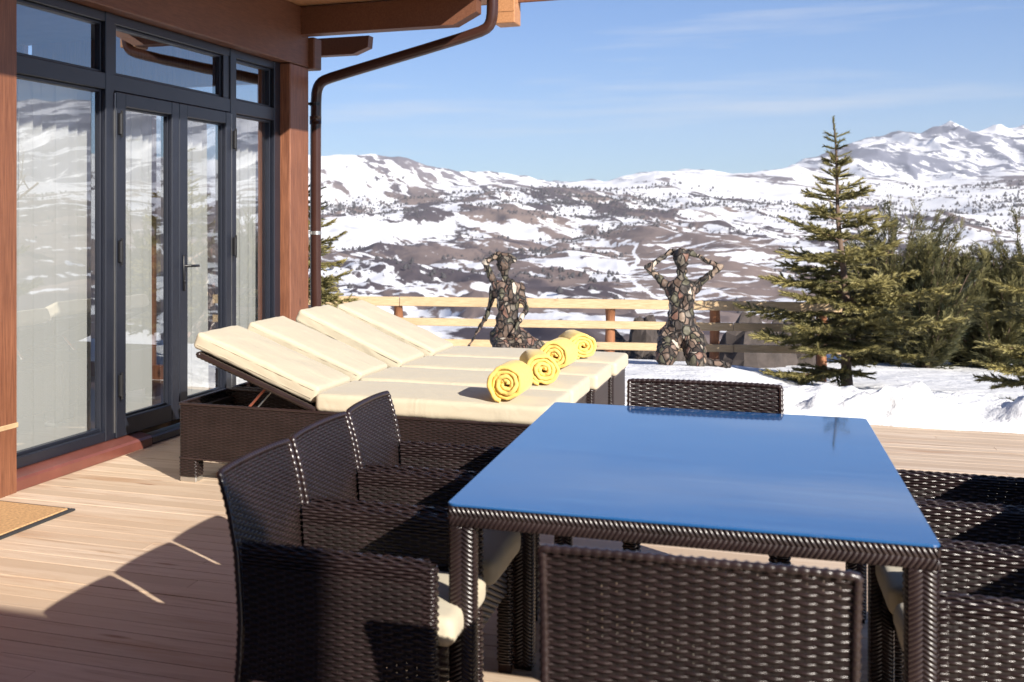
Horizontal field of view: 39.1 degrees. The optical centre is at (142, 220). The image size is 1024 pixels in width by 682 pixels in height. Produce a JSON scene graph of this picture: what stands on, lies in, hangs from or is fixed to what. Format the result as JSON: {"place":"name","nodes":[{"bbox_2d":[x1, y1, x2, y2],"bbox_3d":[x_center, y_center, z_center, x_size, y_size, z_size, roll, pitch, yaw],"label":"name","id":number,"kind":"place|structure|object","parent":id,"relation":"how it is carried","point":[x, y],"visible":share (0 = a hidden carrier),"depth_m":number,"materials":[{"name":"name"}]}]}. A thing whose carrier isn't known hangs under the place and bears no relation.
{"place":"outdoors","nodes":[
{"label":"outdoors","id":0,"kind":"place"},
{"bbox_2d":[0,425,1023,681],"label":"deck","id":1,"kind":"structure","parent":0,"point":[124,571],"depth_m":5.71,"materials":[{"name":"brown wood"}]},
{"bbox_2d":[0,500,74,539],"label":"door mat","id":2,"kind":"object","parent":1,"relation":"on","point":[16,517],"depth_m":6.66,"materials":[{"name":"fabric"}]},
{"bbox_2d":[0,0,553,497],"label":"house","id":3,"kind":"structure","parent":1,"relation":"on","point":[152,58],"depth_m":9.96,"materials":[{"name":"brown wood"}]},
{"bbox_2d":[17,79,90,450],"bbox_3d":[-0.557,0.260,8.225,0.091,2.320,1.007,0,0,26],"label":"curtain","id":4,"kind":"object","parent":3,"relation":"hanging from","point":[53,262],"visible":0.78,"depth_m":8.22,"materials":[{"name":"white fabric"}]},
{"bbox_2d":[126,111,151,412],"bbox_3d":[-0.031,0.260,9.287,0.088,2.320,0.492,0,0,26],"label":"curtain","id":5,"kind":"object","parent":3,"relation":"hanging from","point":[138,260],"visible":0.79,"depth_m":9.26,"materials":[{"name":"white fabric"}]},
{"bbox_2d":[114,92,178,437],"bbox_3d":[0.031,0.284,8.975,0.101,2.196,0.946,0,0,26],"label":"door","id":6,"kind":"structure","parent":3,"relation":"in","point":[144,418],"depth_m":9.15,"materials":[{"name":"grey paint"}]},
{"bbox_2d":[17,0,280,468],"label":"window frame","id":7,"kind":"structure","parent":3,"relation":"in","point":[103,79],"depth_m":8.51,"materials":[{"name":"grey paint"}]},
{"bbox_2d":[188,121,208,394],"bbox_3d":[0.405,0.260,10.153,0.076,2.320,0.423,0,0,29],"label":"curtain","id":8,"kind":"object","parent":3,"relation":"hanging from","point":[198,379],"visible":0.63,"depth_m":10.16,"materials":[{"name":"white fabric"}]},
{"bbox_2d":[179,103,236,418],"bbox_3d":[0.478,0.284,9.839,0.138,2.196,0.985,0,0,26],"label":"door","id":9,"kind":"structure","parent":3,"relation":"in","point":[187,113],"depth_m":10.00,"materials":[{"name":"grey paint"}]},
{"bbox_2d":[236,118,260,384],"bbox_3d":[0.878,0.260,11.116,0.091,2.320,0.653,0,0,26],"label":"curtain","id":10,"kind":"object","parent":3,"relation":"hanging from","point":[248,229],"visible":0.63,"depth_m":11.00,"materials":[{"name":"white fabric"}]},
{"bbox_2d":[216,438,485,681],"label":"wicker armchair","id":11,"kind":"object","parent":1,"relation":"on","point":[342,582],"visible":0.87,"depth_m":3.49,"materials":[{"name":"brown wicker"}]},
{"bbox_2d":[179,325,569,481],"bbox_3d":[1.267,1.050,7.489,2.034,0.841,0.721,0,0,26],"label":"sun lounger","id":12,"kind":"object","parent":1,"relation":"on","point":[222,426],"visible":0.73,"depth_m":7.41,"materials":[{"name":"fabric"}]},
{"bbox_2d":[487,360,532,402],"bbox_3d":[1.911,0.836,7.012,0.178,0.191,0.357,0,0,26],"label":"rolled towel","id":13,"kind":"object","parent":12,"relation":"on","point":[510,379],"visible":1,"depth_m":6.88,"materials":[{"name":"yellow fabric"}]},
{"bbox_2d":[290,411,520,681],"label":"wicker armchair","id":14,"kind":"object","parent":1,"relation":"on","point":[323,479],"visible":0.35,"depth_m":4.38,"materials":[{"name":"brown wicker"}]},
{"bbox_2d":[232,316,589,445],"bbox_3d":[1.614,1.048,8.210,2.035,0.844,0.721,0,0,26],"label":"sun lounger","id":15,"kind":"object","parent":1,"relation":"on","point":[353,364],"visible":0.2,"depth_m":8.20,"materials":[{"name":"fabric"}]},
{"bbox_2d":[519,349,559,385],"bbox_3d":[2.269,0.842,7.727,0.188,0.179,0.355,0,0,9],"label":"rolled towel","id":16,"kind":"object","parent":15,"relation":"on","point":[544,366],"visible":0.89,"depth_m":7.57,"materials":[{"name":"yellow fabric"}]},
{"bbox_2d":[346,391,539,620],"bbox_3d":[1.098,1.064,4.836,0.626,0.820,0.592,0,0,24],"label":"wicker armchair","id":17,"kind":"object","parent":1,"relation":"on","point":[379,443],"visible":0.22,"depth_m":5.03,"materials":[{"name":"brown wicker"}]},
{"bbox_2d":[296,305,610,404],"bbox_3d":[1.988,1.032,8.918,2.035,0.875,0.721,0,0,26],"label":"sun lounger","id":18,"kind":"object","parent":1,"relation":"on","point":[343,327],"visible":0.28,"depth_m":8.89,"materials":[{"name":"fabric"}]},
{"bbox_2d":[540,337,577,367],"bbox_3d":[2.605,0.838,8.454,0.181,0.186,0.354,0,0,28],"label":"rolled towel","id":19,"kind":"object","parent":18,"relation":"on","point":[562,352],"visible":0.81,"depth_m":8.32,"materials":[{"name":"yellow fabric"}]},
{"bbox_2d":[337,300,627,405],"bbox_3d":[2.353,1.037,9.630,2.034,0.866,0.721,0,0,26],"label":"sun lounger","id":20,"kind":"object","parent":1,"relation":"on","point":[426,342],"visible":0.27,"depth_m":9.57,"materials":[{"name":"fabric"}]},
{"bbox_2d":[558,330,596,358],"bbox_3d":[2.952,0.844,9.173,0.191,0.175,0.360,0,0,6],"label":"rolled towel","id":21,"kind":"object","parent":20,"relation":"on","point":[586,345],"visible":0.66,"depth_m":9.01,"materials":[{"name":"yellow fabric"}]},
{"bbox_2d":[447,402,940,681],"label":"dining table","id":22,"kind":"object","parent":1,"relation":"on","point":[828,488],"visible":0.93,"depth_m":3.66,"materials":[{"name":"blue glass"}]},
{"bbox_2d":[537,543,863,681],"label":"wicker armchair","id":23,"kind":"object","parent":1,"relation":"on","point":[737,634],"visible":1,"depth_m":2.66,"materials":[{"name":"brown wicker"}]},
{"bbox_2d":[622,378,790,587],"bbox_3d":[2.181,1.064,5.244,0.592,0.820,0.626,0,0,22],"label":"wicker armchair","id":24,"kind":"object","parent":1,"relation":"on","point":[697,394],"visible":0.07,"depth_m":5.50,"materials":[{"name":"brown wicker"}]},
{"bbox_2d":[875,501,1023,681],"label":"wicker armchair","id":25,"kind":"object","parent":1,"relation":"on","point":[1002,528],"visible":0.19,"depth_m":3.96,"materials":[{"name":"brown wicker"}]},
{"bbox_2d":[893,544,1023,681],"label":"wicker armchair","id":26,"kind":"object","parent":1,"relation":"on","point":[981,614],"visible":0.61,"depth_m":3.04,"materials":[{"name":"brown wicker"}]},
{"bbox_2d":[896,469,1023,509],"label":"wicker armchair","id":27,"kind":"object","parent":1,"relation":"on","point":[969,489],"visible":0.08,"depth_m":4.47,"materials":[{"name":"brown wicker"}]},
{"bbox_2d":[28,0,1023,181],"label":"sky","id":28,"kind":"structure","parent":0,"point":[601,90],"materials":[{"name":"blue"}]},
{"bbox_2d":[91,121,1023,343],"bbox_3d":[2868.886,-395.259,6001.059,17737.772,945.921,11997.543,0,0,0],"label":"mountain terrain","id":29,"kind":"structure","parent":0,"point":[950,154],"depth_m":3075.55,"materials":[{"name":"white snow"}]},
{"bbox_2d":[308,175,1023,313],"bbox_3d":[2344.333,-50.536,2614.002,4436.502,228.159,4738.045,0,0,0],"label":"hillside trees","id":30,"kind":"object","parent":29,"relation":"on","point":[545,250],"visible":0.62,"depth_m":3478.00,"materials":[{"name":"plant"}]},
{"bbox_2d":[91,338,1023,433],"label":"snow ground","id":31,"kind":"structure","parent":0,"point":[913,396],"depth_m":10.13,"materials":[{"name":"white snow"}]},
{"bbox_2d":[308,177,358,307],"bbox_3d":[1.691,0.593,13.995,1.147,2.158,1.147,0,0,0],"label":"spruce tree","id":32,"kind":"object","parent":31,"relation":"on","point":[327,282],"visible":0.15,"depth_m":13.89,"materials":[{"name":"green plant"}]},
{"bbox_2d":[467,251,544,348],"bbox_3d":[4.228,0.961,15.331,0.949,1.216,0.574,0,0,-1],"label":"stone statue","id":33,"kind":"object","parent":31,"relation":"on","point":[507,293],"visible":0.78,"depth_m":15.34,"materials":[{"name":"stone"}]},
{"bbox_2d":[212,294,841,381],"bbox_3d":[4.926,1.701,17.939,8.086,1.340,0.161,0,0,13],"label":"rail fence","id":34,"kind":"object","parent":31,"relation":"on","point":[714,326],"visible":0.36,"depth_m":17.58,"materials":[{"name":"brown wood"}]},
{"bbox_2d":[598,329,636,358],"bbox_3d":[6.892,2.158,19.624,0.569,1.214,0.589,0,0,-33],"label":"boulder","id":35,"kind":"object","parent":31,"relation":"on","point":[631,354],"visible":0.17,"depth_m":19.44,"materials":[{"name":"grey stone"}]},
{"bbox_2d":[628,315,657,356],"bbox_3d":[7.408,1.888,19.890,0.506,1.002,0.516,0,0,0],"label":"boulder","id":36,"kind":"object","parent":31,"relation":"on","point":[642,336],"visible":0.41,"depth_m":19.77,"materials":[{"name":"grey stone"}]},
{"bbox_2d":[637,350,654,359],"bbox_3d":[7.296,2.250,19.591,0.431,0.842,0.429,0,0,0],"label":"boulder","id":37,"kind":"object","parent":31,"relation":"on","point":[646,355],"visible":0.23,"depth_m":19.51,"materials":[{"name":"grey stone"}]},
{"bbox_2d":[657,330,685,360],"bbox_3d":[7.848,2.062,20.203,0.686,1.091,0.607,0,0,0],"label":"boulder","id":38,"kind":"object","parent":31,"relation":"on","point":[680,356],"visible":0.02,"depth_m":19.92,"materials":[{"name":"grey stone"}]},
{"bbox_2d":[644,248,731,367],"bbox_3d":[5.821,0.943,14.418,0.880,1.291,0.631,0,0,21],"label":"stone statue","id":39,"kind":"object","parent":31,"relation":"on","point":[679,329],"visible":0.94,"depth_m":14.46,"materials":[{"name":"stone"}]},
{"bbox_2d":[719,312,785,367],"bbox_3d":[8.796,2.101,19.595,1.002,1.555,1.234,0,0,0],"label":"boulder","id":40,"kind":"object","parent":31,"relation":"on","point":[761,360],"visible":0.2,"depth_m":19.24,"materials":[{"name":"grey stone"}]},
{"bbox_2d":[772,320,798,365],"bbox_3d":[9.303,2.059,19.910,0.642,1.281,0.719,0,0,0],"label":"boulder","id":41,"kind":"object","parent":31,"relation":"on","point":[789,359],"visible":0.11,"depth_m":19.66,"materials":[{"name":"grey stone"}]},
{"bbox_2d":[783,317,815,365],"bbox_3d":[9.771,2.033,20.206,0.792,1.503,0.799,0,0,0],"label":"boulder","id":42,"kind":"object","parent":31,"relation":"on","point":[812,361],"visible":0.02,"depth_m":19.86,"materials":[{"name":"grey stone"}]},
{"bbox_2d":[732,115,968,386],"bbox_3d":[8.347,0.491,15.968,2.374,3.459,2.358,0,0,0],"label":"spruce tree","id":43,"kind":"object","parent":31,"relation":"on","point":[848,343],"visible":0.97,"depth_m":15.76,"materials":[{"name":"green plant"}]},
{"bbox_2d":[827,270,886,362],"bbox_3d":[11.293,1.456,20.922,1.656,1.637,1.673,0,0,16],"label":"juniper bush","id":44,"kind":"object","parent":31,"relation":"on","point":[879,361],"visible":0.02,"depth_m":20.67,"materials":[{"name":"green plant"}]},
{"bbox_2d":[833,191,982,364],"bbox_3d":[11.322,0.865,20.104,2.080,2.730,1.994,0,0,0],"label":"juniper bush","id":45,"kind":"object","parent":31,"relation":"on","point":[892,262],"visible":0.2,"depth_m":19.88,"materials":[{"name":"green plant"}]},
{"bbox_2d":[864,238,996,369],"bbox_3d":[11.393,1.199,19.583,1.726,2.019,1.845,0,0,33],"label":"juniper bush","id":46,"kind":"object","parent":31,"relation":"on","point":[942,345],"visible":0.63,"depth_m":19.26,"materials":[{"name":"green plant"}]},
{"bbox_2d":[890,231,1009,365],"bbox_3d":[12.109,1.201,20.277,1.844,2.164,1.660,0,0,-37],"label":"juniper bush","id":47,"kind":"object","parent":31,"relation":"on","point":[954,360],"visible":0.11,"depth_m":20.11,"materials":[{"name":"green plant"}]},
{"bbox_2d":[940,243,1023,367],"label":"juniper bush","id":48,"kind":"object","parent":31,"relation":"on","point":[1005,332],"visible":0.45,"depth_m":19.58,"materials":[{"name":"green plant"}]},
{"bbox_2d":[950,206,1023,366],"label":"juniper bush","id":49,"kind":"object","parent":31,"relation":"on","point":[1015,269],"visible":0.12,"depth_m":19.95,"materials":[{"name":"green plant"}]},
{"bbox_2d":[960,253,1023,400],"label":"spruce tree","id":50,"kind":"object","parent":31,"relation":"on","point":[1015,352],"visible":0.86,"depth_m":13.20,"materials":[{"name":"green plant"}]}
]}

